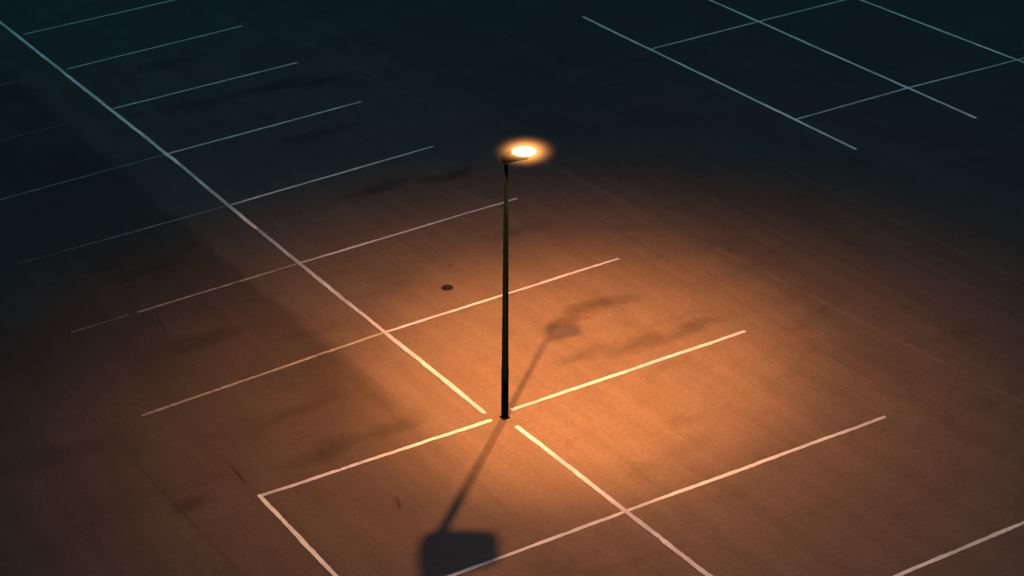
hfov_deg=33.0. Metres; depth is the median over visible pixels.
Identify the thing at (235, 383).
parking line
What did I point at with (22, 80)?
parking line
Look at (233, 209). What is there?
line
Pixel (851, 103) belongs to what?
parking line
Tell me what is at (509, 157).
street lamp
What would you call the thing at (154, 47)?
parking line
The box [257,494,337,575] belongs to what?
parking line
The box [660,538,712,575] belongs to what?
line
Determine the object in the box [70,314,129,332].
parking line
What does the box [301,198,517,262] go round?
parking line
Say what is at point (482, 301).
parking line
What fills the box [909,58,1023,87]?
parking line
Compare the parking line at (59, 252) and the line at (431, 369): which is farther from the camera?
the parking line at (59, 252)
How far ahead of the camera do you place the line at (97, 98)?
42.29 m
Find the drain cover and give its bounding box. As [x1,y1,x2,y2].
[441,285,452,290]
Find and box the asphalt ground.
[0,0,1023,575]
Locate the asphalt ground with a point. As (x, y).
(878, 272)
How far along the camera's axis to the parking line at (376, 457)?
27.93 m
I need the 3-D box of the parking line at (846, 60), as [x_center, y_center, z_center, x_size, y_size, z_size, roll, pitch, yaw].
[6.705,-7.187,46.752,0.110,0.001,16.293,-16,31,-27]
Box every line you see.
[0,21,180,164]
[0,75,44,84]
[0,122,71,140]
[0,154,164,199]
[17,239,104,263]
[25,0,173,33]
[68,26,240,68]
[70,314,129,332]
[105,206,225,239]
[113,62,297,108]
[137,263,295,312]
[141,332,383,415]
[168,101,361,153]
[179,164,257,228]
[230,146,433,204]
[256,229,345,300]
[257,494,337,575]
[261,419,492,495]
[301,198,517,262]
[344,300,485,413]
[386,258,619,331]
[447,511,623,575]
[510,330,745,410]
[515,426,662,538]
[583,16,856,149]
[627,416,885,510]
[652,0,843,48]
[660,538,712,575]
[709,0,976,117]
[796,88,906,119]
[861,0,1023,62]
[893,521,1023,575]
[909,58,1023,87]
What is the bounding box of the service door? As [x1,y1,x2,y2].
[503,381,506,395]
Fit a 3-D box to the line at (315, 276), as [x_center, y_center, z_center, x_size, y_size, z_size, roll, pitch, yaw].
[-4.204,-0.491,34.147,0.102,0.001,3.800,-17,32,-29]
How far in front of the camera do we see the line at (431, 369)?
30.72 m
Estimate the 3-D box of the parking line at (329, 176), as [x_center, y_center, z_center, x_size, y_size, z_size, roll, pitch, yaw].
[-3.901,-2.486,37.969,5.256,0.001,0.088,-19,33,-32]
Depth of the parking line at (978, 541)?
25.59 m
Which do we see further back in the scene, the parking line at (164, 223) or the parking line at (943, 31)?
the parking line at (943, 31)
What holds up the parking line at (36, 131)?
on the asphalt ground
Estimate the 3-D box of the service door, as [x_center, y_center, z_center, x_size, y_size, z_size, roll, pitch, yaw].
[-0.115,1.669,28.651,0.055,0.280,0.008,-1,28,-2]
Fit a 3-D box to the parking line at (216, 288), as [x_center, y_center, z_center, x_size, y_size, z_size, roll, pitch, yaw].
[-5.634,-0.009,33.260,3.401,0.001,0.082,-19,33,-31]
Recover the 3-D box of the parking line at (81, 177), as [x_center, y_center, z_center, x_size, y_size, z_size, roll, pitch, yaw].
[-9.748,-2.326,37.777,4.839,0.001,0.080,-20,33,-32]
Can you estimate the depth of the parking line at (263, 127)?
40.38 m
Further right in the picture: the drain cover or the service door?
the service door
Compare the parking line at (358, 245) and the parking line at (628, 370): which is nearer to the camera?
the parking line at (628, 370)
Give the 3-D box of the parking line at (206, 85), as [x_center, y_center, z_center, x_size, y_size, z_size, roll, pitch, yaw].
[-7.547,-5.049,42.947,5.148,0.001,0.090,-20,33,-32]
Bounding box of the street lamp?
[499,151,528,419]
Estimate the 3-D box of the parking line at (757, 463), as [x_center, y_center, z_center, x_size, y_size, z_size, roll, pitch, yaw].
[3.986,2.791,27.709,5.268,0.001,0.092,-16,31,-27]
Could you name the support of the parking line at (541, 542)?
on the asphalt ground
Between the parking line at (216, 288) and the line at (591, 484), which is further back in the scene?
the parking line at (216, 288)
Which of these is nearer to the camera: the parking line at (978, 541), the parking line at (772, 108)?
the parking line at (978, 541)
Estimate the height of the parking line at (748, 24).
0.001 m
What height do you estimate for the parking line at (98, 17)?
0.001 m
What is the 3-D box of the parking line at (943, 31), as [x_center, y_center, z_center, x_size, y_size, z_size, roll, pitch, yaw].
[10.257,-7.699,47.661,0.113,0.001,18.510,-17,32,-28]

